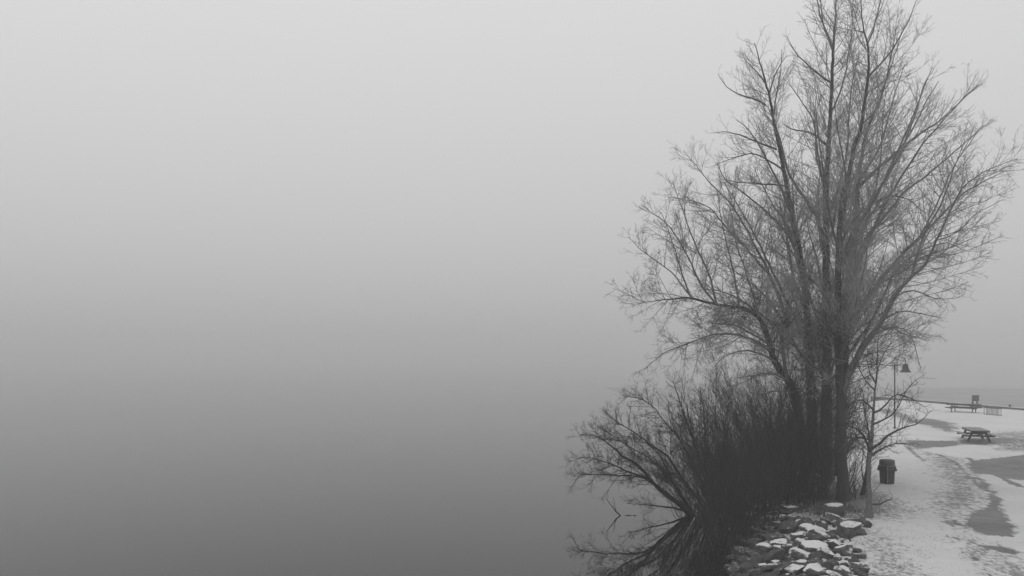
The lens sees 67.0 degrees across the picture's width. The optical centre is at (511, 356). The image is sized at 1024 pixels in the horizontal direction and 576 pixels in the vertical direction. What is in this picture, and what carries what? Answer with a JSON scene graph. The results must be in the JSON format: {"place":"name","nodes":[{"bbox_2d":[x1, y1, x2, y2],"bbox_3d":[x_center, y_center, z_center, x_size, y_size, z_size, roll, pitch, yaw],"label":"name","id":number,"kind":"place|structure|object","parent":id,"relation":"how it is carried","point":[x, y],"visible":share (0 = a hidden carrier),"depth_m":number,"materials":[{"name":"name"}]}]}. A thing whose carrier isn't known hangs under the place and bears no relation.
{"place":"outdoors","nodes":[
{"label":"outdoors","id":0,"kind":"place"},
{"bbox_2d":[0,362,1023,575],"bbox_3d":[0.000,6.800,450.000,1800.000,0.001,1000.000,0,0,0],"label":"water","id":1,"kind":"structure","parent":0,"point":[283,468],"depth_m":46.87,"materials":[{"name":"black liquid"}]},
{"bbox_2d":[607,388,1023,407],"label":"ice sheet","id":2,"kind":"object","parent":1,"relation":"on","point":[1012,397],"visible":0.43,"depth_m":137.46,"materials":[{"name":"grey ice"}]},
{"bbox_2d":[0,0,1023,361],"label":"sky","id":3,"kind":"structure","parent":0,"point":[181,180],"materials":[{"name":"grey"}]},
{"bbox_2d":[710,400,1023,575],"bbox_3d":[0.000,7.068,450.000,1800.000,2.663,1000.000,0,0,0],"label":"ground","id":4,"kind":"structure","parent":0,"point":[963,498],"depth_m":31.59,"materials":[{"name":"white snow"}]},
{"bbox_2d":[563,368,722,517],"bbox_3d":[5.649,3.805,33.049,7.569,6.622,4.993,0,0,0],"label":"willow shrub","id":5,"kind":"object","parent":4,"relation":"on","point":[632,464],"visible":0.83,"depth_m":33.12,"materials":[{"name":"black plant"}]},
{"bbox_2d":[645,447,715,531],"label":"willow shrub","id":6,"kind":"object","parent":4,"relation":"on","point":[682,510],"visible":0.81,"depth_m":30.17,"materials":[{"name":"grey plant"}]},
{"bbox_2d":[602,386,762,519],"bbox_3d":[7.324,4.129,33.029,6.812,5.625,4.961,0,0,0],"label":"willow shrub","id":7,"kind":"object","parent":4,"relation":"on","point":[669,413],"visible":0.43,"depth_m":32.88,"materials":[{"name":"grey plant"}]},
{"bbox_2d":[662,354,749,496],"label":"willow shrub","id":8,"kind":"object","parent":4,"relation":"on","point":[701,421],"visible":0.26,"depth_m":35.89,"materials":[{"name":"grey plant"}]},
{"bbox_2d":[644,412,777,539],"bbox_3d":[7.346,4.509,29.218,3.768,4.743,4.570,0,0,-28],"label":"willow shrub","id":9,"kind":"object","parent":4,"relation":"on","point":[724,488],"visible":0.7,"depth_m":28.86,"materials":[{"name":"black plant"}]},
{"bbox_2d":[685,504,750,567],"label":"willow shrub","id":10,"kind":"object","parent":4,"relation":"on","point":[709,546],"visible":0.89,"depth_m":25.44,"materials":[{"name":"black plant"}]},
{"bbox_2d":[687,485,761,551],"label":"willow shrub","id":11,"kind":"object","parent":4,"relation":"on","point":[730,549],"visible":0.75,"depth_m":26.92,"materials":[{"name":"grey plant"}]},
{"bbox_2d":[673,447,777,549],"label":"willow shrub","id":12,"kind":"object","parent":4,"relation":"on","point":[724,512],"visible":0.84,"depth_m":27.58,"materials":[{"name":"grey plant"}]},
{"bbox_2d":[666,379,792,524],"bbox_3d":[8.173,3.773,30.829,4.524,5.941,5.326,0,0,0],"label":"willow shrub","id":13,"kind":"object","parent":4,"relation":"on","point":[719,442],"visible":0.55,"depth_m":30.58,"materials":[{"name":"grey plant"}]},
{"bbox_2d":[665,347,796,506],"bbox_3d":[9.161,2.973,33.743,5.834,7.088,5.047,0,0,-30],"label":"willow shrub","id":14,"kind":"object","parent":4,"relation":"on","point":[727,403],"visible":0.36,"depth_m":33.07,"materials":[{"name":"grey plant"}]},
{"bbox_2d":[727,564,739,574],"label":"filler stone","id":15,"kind":"object","parent":4,"relation":"on","point":[732,568],"visible":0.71,"depth_m":24.11,"materials":[{"name":"grey stone"}]},
{"bbox_2d":[604,168,864,491],"bbox_3d":[9.677,-0.525,31.332,11.501,14.361,6.149,0,0,-30],"label":"bare tree","id":16,"kind":"object","parent":4,"relation":"on","point":[781,369],"visible":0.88,"depth_m":31.34,"materials":[{"name":"grey plant"}]},
{"bbox_2d":[676,407,799,521],"bbox_3d":[8.834,4.240,29.312,5.002,4.524,4.912,0,0,0],"label":"willow shrub","id":17,"kind":"object","parent":4,"relation":"on","point":[771,496],"visible":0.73,"depth_m":29.53,"materials":[{"name":"black plant"}]},
{"bbox_2d":[731,546,749,555],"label":"filler stone","id":18,"kind":"object","parent":4,"relation":"on","point":[739,549],"visible":0.49,"depth_m":25.83,"materials":[{"name":"grey stone"}]},
{"bbox_2d":[736,538,749,545],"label":"filler stone","id":19,"kind":"object","parent":4,"relation":"on","point":[747,544],"visible":0.38,"depth_m":26.98,"materials":[{"name":"grey stone"}]},
{"bbox_2d":[737,555,749,563],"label":"riprap rock","id":20,"kind":"object","parent":4,"relation":"on","point":[740,559],"visible":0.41,"depth_m":24.83,"materials":[{"name":"stone"}]},
{"bbox_2d":[739,562,754,572],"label":"riprap rock","id":21,"kind":"object","parent":4,"relation":"on","point":[745,567],"visible":0.71,"depth_m":23.61,"materials":[{"name":"stone"}]},
{"bbox_2d":[681,381,825,508],"bbox_3d":[9.783,3.554,31.115,5.580,5.522,5.137,0,0,0],"label":"willow shrub","id":22,"kind":"object","parent":4,"relation":"on","point":[768,457],"visible":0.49,"depth_m":31.25,"materials":[{"name":"grey plant"}]},
{"bbox_2d":[744,550,762,556],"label":"filler stone","id":23,"kind":"object","parent":4,"relation":"on","point":[749,553],"visible":0.4,"depth_m":24.94,"materials":[{"name":"grey stone"}]},
{"bbox_2d":[746,568,762,575],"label":"filler stone","id":24,"kind":"object","parent":4,"relation":"on","point":[756,572],"visible":0.97,"depth_m":22.77,"materials":[{"name":"grey stone"}]},
{"bbox_2d":[748,538,761,545],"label":"filler stone","id":25,"kind":"object","parent":4,"relation":"on","point":[753,540],"visible":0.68,"depth_m":26.58,"materials":[{"name":"grey stone"}]},
{"bbox_2d":[752,533,761,538],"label":"filler stone","id":26,"kind":"object","parent":4,"relation":"on","point":[756,535],"visible":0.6,"depth_m":27.14,"materials":[{"name":"grey stone"}]},
{"bbox_2d":[750,554,765,564],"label":"riprap rock","id":27,"kind":"object","parent":4,"relation":"on","point":[755,559],"visible":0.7,"depth_m":24.07,"materials":[{"name":"stone"}]},
{"bbox_2d":[751,528,766,535],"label":"filler stone","id":28,"kind":"object","parent":4,"relation":"on","point":[759,531],"visible":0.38,"depth_m":27.49,"materials":[{"name":"grey stone"}]},
{"bbox_2d":[715,454,809,536],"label":"willow shrub","id":29,"kind":"object","parent":4,"relation":"on","point":[754,522],"visible":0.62,"depth_m":28.09,"materials":[{"name":"grey plant"}]},
{"bbox_2d":[755,542,772,552],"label":"riprap rock","id":30,"kind":"object","parent":4,"relation":"on","point":[762,547],"visible":0.86,"depth_m":25.01,"materials":[{"name":"stone"}]},
{"bbox_2d":[653,24,876,467],"bbox_3d":[12.127,-4.365,36.408,12.421,23.050,5.814,0,0,-41],"label":"bare tree","id":31,"kind":"object","parent":4,"relation":"on","point":[786,197],"visible":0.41,"depth_m":37.40,"materials":[{"name":"grey plant"}]},
{"bbox_2d":[761,563,778,571],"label":"filler stone","id":32,"kind":"object","parent":4,"relation":"on","point":[768,567],"visible":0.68,"depth_m":22.84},
{"bbox_2d":[765,532,782,540],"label":"riprap rock","id":33,"kind":"object","parent":4,"relation":"on","point":[772,536],"visible":0.59,"depth_m":26.22,"materials":[{"name":"stone"}]},
{"bbox_2d":[765,548,785,561],"bbox_3d":[8.220,6.270,24.234,0.754,0.393,0.525,-20,5,-11],"label":"riprap rock","id":34,"kind":"object","parent":4,"relation":"on","point":[777,554],"visible":0.86,"depth_m":24.04,"materials":[{"name":"stone"}]},
{"bbox_2d":[770,560,780,565],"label":"riprap rock","id":35,"kind":"object","parent":4,"relation":"on","point":[775,561],"visible":0.57,"depth_m":23.54,"materials":[{"name":"stone"}]},
{"bbox_2d":[772,545,780,549],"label":"filler stone","id":36,"kind":"object","parent":4,"relation":"on","point":[774,547],"visible":0.48,"depth_m":24.96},
{"bbox_2d":[691,346,861,492],"bbox_3d":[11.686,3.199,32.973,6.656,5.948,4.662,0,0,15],"label":"brush","id":37,"kind":"object","parent":4,"relation":"on","point":[809,452],"visible":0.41,"depth_m":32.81,"materials":[{"name":"black plant"}]},
{"bbox_2d":[719,343,834,458],"bbox_3d":[13.337,2.644,38.503,6.582,6.835,5.648,0,0,25],"label":"brush","id":38,"kind":"object","parent":4,"relation":"on","point":[762,393],"visible":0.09,"depth_m":37.50,"materials":[{"name":"grey plant"}]},
{"bbox_2d":[771,567,783,574],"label":"filler stone","id":39,"kind":"object","parent":4,"relation":"on","point":[778,571],"visible":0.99,"depth_m":22.34,"materials":[{"name":"grey stone"}]},
{"bbox_2d":[769,538,786,545],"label":"riprap rock","id":40,"kind":"object","parent":4,"relation":"on","point":[781,541],"visible":0.56,"depth_m":25.21,"materials":[{"name":"stone"}]},
{"bbox_2d":[698,347,866,486],"bbox_3d":[12.304,2.821,34.406,5.876,6.659,5.786,0,0,-42],"label":"willow shrub","id":41,"kind":"object","parent":4,"relation":"on","point":[789,408],"visible":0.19,"depth_m":33.95,"materials":[{"name":"grey plant"}]},
{"bbox_2d":[780,510,792,514],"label":"filler stone","id":42,"kind":"object","parent":4,"relation":"on","point":[786,512],"visible":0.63,"depth_m":29.74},
{"bbox_2d":[781,544,792,553],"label":"riprap rock","id":43,"kind":"object","parent":4,"relation":"on","point":[786,547],"visible":0.61,"depth_m":24.55,"materials":[{"name":"stone"}]},
{"bbox_2d":[776,519,798,533],"bbox_3d":[9.747,6.054,27.090,0.853,0.561,0.901,-24,1,-29],"label":"riprap rock","id":44,"kind":"object","parent":4,"relation":"on","point":[788,526],"visible":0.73,"depth_m":26.85,"materials":[{"name":"stone"}]},
{"bbox_2d":[780,561,797,571],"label":"filler stone","id":45,"kind":"object","parent":4,"relation":"on","point":[785,565],"visible":0.49,"depth_m":22.50,"materials":[{"name":"grey stone"}]},
{"bbox_2d":[783,505,800,511],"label":"filler stone","id":46,"kind":"object","parent":4,"relation":"on","point":[791,507],"visible":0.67,"depth_m":29.91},
{"bbox_2d":[785,516,800,520],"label":"filler stone","id":47,"kind":"object","parent":4,"relation":"on","point":[792,518],"visible":0.39,"depth_m":28.46,"materials":[{"name":"grey stone"}]},
{"bbox_2d":[785,564,804,574],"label":"riprap rock","id":48,"kind":"object","parent":4,"relation":"on","point":[796,569],"visible":0.83,"depth_m":22.06,"materials":[{"name":"stone"}]},
{"bbox_2d":[790,531,806,541],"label":"riprap rock","id":49,"kind":"object","parent":4,"relation":"on","point":[796,535],"visible":0.71,"depth_m":25.82,"materials":[{"name":"stone"}]},
{"bbox_2d":[788,547,809,560],"bbox_3d":[8.757,6.106,23.431,0.791,0.436,0.508,17,8,12],"label":"riprap rock","id":50,"kind":"object","parent":4,"relation":"on","point":[795,553],"visible":0.59,"depth_m":23.33,"materials":[{"name":"stone"}]},
{"bbox_2d":[792,538,806,549],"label":"riprap rock","id":51,"kind":"object","parent":4,"relation":"on","point":[797,542],"visible":0.36,"depth_m":24.54,"materials":[{"name":"stone"}]},
{"bbox_2d":[794,559,809,566],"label":"riprap rock","id":52,"kind":"object","parent":4,"relation":"on","point":[804,562],"visible":0.49,"depth_m":22.40,"materials":[{"name":"stone"}]},
{"bbox_2d":[737,379,869,502],"bbox_3d":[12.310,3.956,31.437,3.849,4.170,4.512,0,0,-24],"label":"brush","id":53,"kind":"object","parent":4,"relation":"on","point":[820,471],"visible":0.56,"depth_m":31.40,"materials":[{"name":"grey plant"}]},
{"bbox_2d":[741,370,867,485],"bbox_3d":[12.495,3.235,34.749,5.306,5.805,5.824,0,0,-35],"label":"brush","id":54,"kind":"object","parent":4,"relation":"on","point":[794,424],"visible":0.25,"depth_m":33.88,"materials":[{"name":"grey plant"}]},
{"bbox_2d":[798,523,813,531],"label":"riprap rock","id":55,"kind":"object","parent":4,"relation":"on","point":[802,526],"visible":0.62,"depth_m":26.65,"materials":[{"name":"stone"}]},
{"bbox_2d":[798,518,814,528],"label":"riprap rock","id":56,"kind":"object","parent":4,"relation":"on","point":[806,520],"visible":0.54,"depth_m":26.96,"materials":[{"name":"stone"}]},
{"bbox_2d":[775,454,838,506],"bbox_3d":[11.875,4.960,31.209,2.960,2.298,2.022,0,0,0],"label":"brush","id":57,"kind":"object","parent":4,"relation":"on","point":[804,479],"visible":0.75,"depth_m":31.00,"materials":[{"name":"grey plant"}]},
{"bbox_2d":[750,353,864,480],"bbox_3d":[13.822,2.773,36.249,5.418,6.298,4.747,0,0,0],"label":"brush","id":58,"kind":"object","parent":4,"relation":"on","point":[803,405],"visible":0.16,"depth_m":35.61,"materials":[{"name":"grey plant"}]},
{"bbox_2d":[775,445,850,500],"bbox_3d":[12.514,4.758,31.870,2.600,2.493,2.470,0,0,-38],"label":"brush","id":59,"kind":"object","parent":4,"relation":"on","point":[817,475],"visible":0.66,"depth_m":31.70,"materials":[{"name":"grey plant"}]},
{"bbox_2d":[800,540,828,552],"bbox_3d":[9.443,5.997,24.107,0.862,0.411,0.638,-2,4,14],"label":"riprap rock","id":60,"kind":"object","parent":4,"relation":"on","point":[810,546],"visible":0.54,"depth_m":24.00,"materials":[{"name":"stone"}]},
{"bbox_2d":[802,563,826,575],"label":"riprap rock","id":61,"kind":"object","parent":4,"relation":"on","point":[816,567],"visible":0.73,"depth_m":21.69,"materials":[{"name":"stone"}]},
{"bbox_2d":[805,568,823,575],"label":"filler stone","id":62,"kind":"object","parent":4,"relation":"on","point":[810,572],"visible":0.99,"depth_m":21.32,"materials":[{"name":"grey stone"}]},
{"bbox_2d":[808,551,822,561],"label":"riprap rock","id":63,"kind":"object","parent":4,"relation":"on","point":[812,555],"visible":0.65,"depth_m":22.51,"materials":[{"name":"stone"}]},
{"bbox_2d":[806,525,825,533],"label":"riprap rock","id":64,"kind":"object","parent":4,"relation":"on","point":[815,529],"visible":0.48,"depth_m":25.90,"materials":[{"name":"stone"}]},
{"bbox_2d":[809,533,822,541],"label":"riprap rock","id":65,"kind":"object","parent":4,"relation":"on","point":[819,536],"visible":0.58,"depth_m":25.00,"materials":[{"name":"stone"}]},
{"bbox_2d":[809,558,823,563],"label":"filler stone","id":66,"kind":"object","parent":4,"relation":"on","point":[817,560],"visible":0.36,"depth_m":22.20,"materials":[{"name":"grey stone"}]},
{"bbox_2d":[707,0,930,483],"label":"bare tree","id":67,"kind":"object","parent":4,"relation":"on","point":[825,266],"visible":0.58,"depth_m":35.50,"materials":[{"name":"grey plant"}]},
{"bbox_2d":[815,522,827,529],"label":"riprap rock","id":68,"kind":"object","parent":4,"relation":"on","point":[824,525],"visible":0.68,"depth_m":26.47,"materials":[{"name":"stone"}]},
{"bbox_2d":[816,546,834,558],"bbox_3d":[9.398,5.965,23.206,0.440,0.420,0.526,-1,18,-11],"label":"riprap rock","id":69,"kind":"object","parent":4,"relation":"on","point":[825,552],"visible":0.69,"depth_m":23.11,"materials":[{"name":"stone"}]},
{"bbox_2d":[820,532,830,540],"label":"riprap rock","id":70,"kind":"object","parent":4,"relation":"on","point":[826,536],"visible":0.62,"depth_m":25.24,"materials":[{"name":"stone"}]},
{"bbox_2d":[820,561,836,570],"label":"riprap rock","id":71,"kind":"object","parent":4,"relation":"on","point":[830,565],"visible":0.55,"depth_m":21.64,"materials":[{"name":"stone"}]},
{"bbox_2d":[797,466,861,506],"bbox_3d":[12.561,5.093,30.312,2.395,1.835,2.185,0,0,0],"label":"brush","id":72,"kind":"object","parent":4,"relation":"on","point":[845,495],"visible":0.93,"depth_m":30.22,"materials":[{"name":"grey plant"}]},
{"bbox_2d":[825,531,837,539],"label":"riprap rock","id":73,"kind":"object","parent":4,"relation":"on","point":[832,534],"visible":0.62,"depth_m":25.31,"materials":[{"name":"stone"}]},
{"bbox_2d":[756,475,908,527],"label":"bramble litter","id":74,"kind":"object","parent":4,"relation":"on","point":[807,507],"visible":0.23,"depth_m":29.92,"materials":[{"name":"grey plant"}]},
{"bbox_2d":[826,539,839,548],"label":"riprap rock","id":75,"kind":"object","parent":4,"relation":"on","point":[832,543],"visible":0.8,"depth_m":23.97,"materials":[{"name":"stone"}]},
{"bbox_2d":[825,570,840,575],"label":"filler stone","id":76,"kind":"object","parent":4,"relation":"on","point":[830,573],"visible":1,"depth_m":20.77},
{"bbox_2d":[823,503,843,516],"bbox_3d":[11.944,5.731,28.661,0.826,0.560,0.698,0,0,0],"label":"tree stump","id":77,"kind":"object","parent":4,"relation":"on","point":[838,508],"visible":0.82,"depth_m":28.43,"materials":[{"name":"grey wood"}]},
{"bbox_2d":[825,512,845,525],"bbox_3d":[11.442,5.835,27.429,0.759,0.448,0.804,16,16,-13],"label":"riprap rock","id":78,"kind":"object","parent":4,"relation":"on","point":[833,519],"visible":0.76,"depth_m":27.26,"materials":[{"name":"stone"}]},
{"bbox_2d":[832,548,841,555],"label":"riprap rock","id":79,"kind":"object","parent":4,"relation":"on","point":[835,551],"visible":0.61,"depth_m":23.24,"materials":[{"name":"stone"}]},
{"bbox_2d":[833,553,841,560],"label":"filler stone","id":80,"kind":"object","parent":4,"relation":"on","point":[837,557],"visible":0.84,"depth_m":22.86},
{"bbox_2d":[833,565,851,575],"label":"riprap rock","id":81,"kind":"object","parent":4,"relation":"on","point":[842,570],"visible":0.86,"depth_m":21.08,"materials":[{"name":"stone"}]},
{"bbox_2d":[834,543,853,555],"bbox_3d":[10.040,5.941,23.373,0.508,0.508,0.478,-4,-12,-18],"label":"riprap rock","id":82,"kind":"object","parent":4,"relation":"on","point":[846,549],"visible":0.79,"depth_m":23.23,"materials":[{"name":"stone"}]},
{"bbox_2d":[837,525,857,538],"bbox_3d":[11.091,5.874,25.390,0.810,0.422,0.586,20,10,3],"label":"riprap rock","id":83,"kind":"object","parent":4,"relation":"on","point":[843,532],"visible":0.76,"depth_m":25.30,"materials":[{"name":"stone"}]},
{"bbox_2d":[839,521,861,530],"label":"riprap rock","id":84,"kind":"object","parent":4,"relation":"on","point":[853,525],"visible":0.62,"depth_m":26.11,"materials":[{"name":"stone"}]},
{"bbox_2d":[847,557,859,561],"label":"riprap rock","id":85,"kind":"object","parent":4,"relation":"on","point":[856,559],"visible":0.63,"depth_m":22.27,"materials":[{"name":"stone"}]},
{"bbox_2d":[849,562,861,567],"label":"riprap rock","id":86,"kind":"object","parent":4,"relation":"on","point":[853,564],"visible":0.71,"depth_m":21.71,"materials":[{"name":"stone"}]},
{"bbox_2d":[816,422,894,498],"bbox_3d":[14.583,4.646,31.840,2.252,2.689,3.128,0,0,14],"label":"brush","id":87,"kind":"object","parent":4,"relation":"on","point":[854,481],"visible":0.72,"depth_m":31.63,"materials":[{"name":"grey plant"}]},
{"bbox_2d":[851,553,860,558],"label":"filler stone","id":88,"kind":"object","parent":4,"relation":"on","point":[857,555],"visible":0.74,"depth_m":22.67,"materials":[{"name":"grey stone"}]},
{"bbox_2d":[833,399,880,467],"bbox_3d":[15.731,3.566,38.383,2.677,4.815,4.693,0,0,-39],"label":"brush","id":89,"kind":"object","parent":4,"relation":"on","point":[850,428],"visible":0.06,"depth_m":37.73,"materials":[{"name":"grey plant"}]},
{"bbox_2d":[853,548,861,552],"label":"riprap rock","id":90,"kind":"object","parent":4,"relation":"on","point":[857,550],"visible":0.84,"depth_m":23.43,"materials":[{"name":"stone"}]},
{"bbox_2d":[853,568,861,574],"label":"filler stone","id":91,"kind":"object","parent":4,"relation":"on","point":[856,571],"visible":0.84,"depth_m":20.96,"materials":[{"name":"grey stone"}]},
{"bbox_2d":[850,564,869,572],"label":"riprap rock","id":92,"kind":"object","parent":4,"relation":"on","point":[865,568],"visible":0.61,"depth_m":21.13,"materials":[{"name":"stone"}]},
{"bbox_2d":[855,528,866,535],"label":"riprap rock","id":93,"kind":"object","parent":4,"relation":"on","point":[861,531],"visible":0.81,"depth_m":25.32,"materials":[{"name":"stone"}]},
{"bbox_2d":[859,517,866,523],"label":"riprap rock","id":94,"kind":"object","parent":4,"relation":"on","point":[862,520],"visible":0.45,"depth_m":26.98,"materials":[{"name":"stone"}]},
{"bbox_2d":[863,520,872,527],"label":"riprap rock","id":95,"kind":"object","parent":4,"relation":"on","point":[868,524],"visible":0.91,"depth_m":26.02,"materials":[{"name":"stone"}]},
{"bbox_2d":[847,382,897,494],"bbox_3d":[14.913,3.520,32.577,2.175,4.937,2.243,0,0,0],"label":"sapling","id":96,"kind":"object","parent":4,"relation":"on","point":[862,492],"visible":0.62,"depth_m":32.50,"materials":[{"name":"grey plant"}]},
{"bbox_2d":[807,479,943,575],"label":"dead grass","id":97,"kind":"structure","parent":4,"relation":"on","point":[889,542],"depth_m":23.86,"materials":[{"name":"plant"}]},
{"bbox_2d":[824,326,936,517],"bbox_3d":[13.172,2.457,27.891,5.169,7.101,2.188,0,0,-15],"label":"sapling","id":98,"kind":"object","parent":4,"relation":"on","point":[869,503],"visible":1,"depth_m":27.86,"materials":[{"name":"grey plant"}]},
{"bbox_2d":[749,0,1023,501],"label":"bare tree","id":99,"kind":"object","parent":4,"relation":"on","point":[840,244],"visible":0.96,"depth_m":31.10,"materials":[{"name":"grey plant"}]},
{"bbox_2d":[877,459,896,483],"bbox_3d":[17.108,5.250,35.287,0.720,1.130,0.720,0,0,-19],"label":"trash can","id":100,"kind":"object","parent":4,"relation":"on","point":[889,478],"visible":0.98,"depth_m":35.05,"materials":[{"name":"plastic"}]},
{"bbox_2d":[893,357,910,427],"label":"street lamp","id":101,"kind":"object","parent":4,"relation":"on","point":[905,368],"visible":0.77,"depth_m":62.55,"materials":[{"name":"metal"}]},
{"bbox_2d":[796,0,1015,475],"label":"bare tree","id":102,"kind":"object","parent":4,"relation":"on","point":[910,246],"visible":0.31,"depth_m":36.93,"materials":[{"name":"grey plant"}]},
{"bbox_2d":[871,396,1023,409],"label":"quay kerb","id":103,"kind":"structure","parent":4,"relation":"on","point":[943,402],"depth_m":94.73,"materials":[{"name":"concrete"}]},
{"bbox_2d":[945,403,982,412],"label":"picnic table","id":104,"kind":"object","parent":4,"relation":"on","point":[962,406],"visible":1,"depth_m":79.72,"materials":[{"name":"wood"}]},
{"bbox_2d":[955,427,996,441],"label":"picnic table","id":105,"kind":"object","parent":4,"relation":"on","point":[982,433],"visible":0.98,"depth_m":53.22,"materials":[{"name":"grey wood"}]},
{"bbox_2d":[972,395,979,406],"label":"notice board","id":106,"kind":"object","parent":4,"relation":"on","point":[975,398],"visible":0.81,"depth_m":88.28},
{"bbox_2d":[984,407,1001,415],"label":"bike rack","id":107,"kind":"object","parent":4,"relation":"on","point":[992,411],"visible":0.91,"depth_m":76.31,"materials":[{"name":"metal"}]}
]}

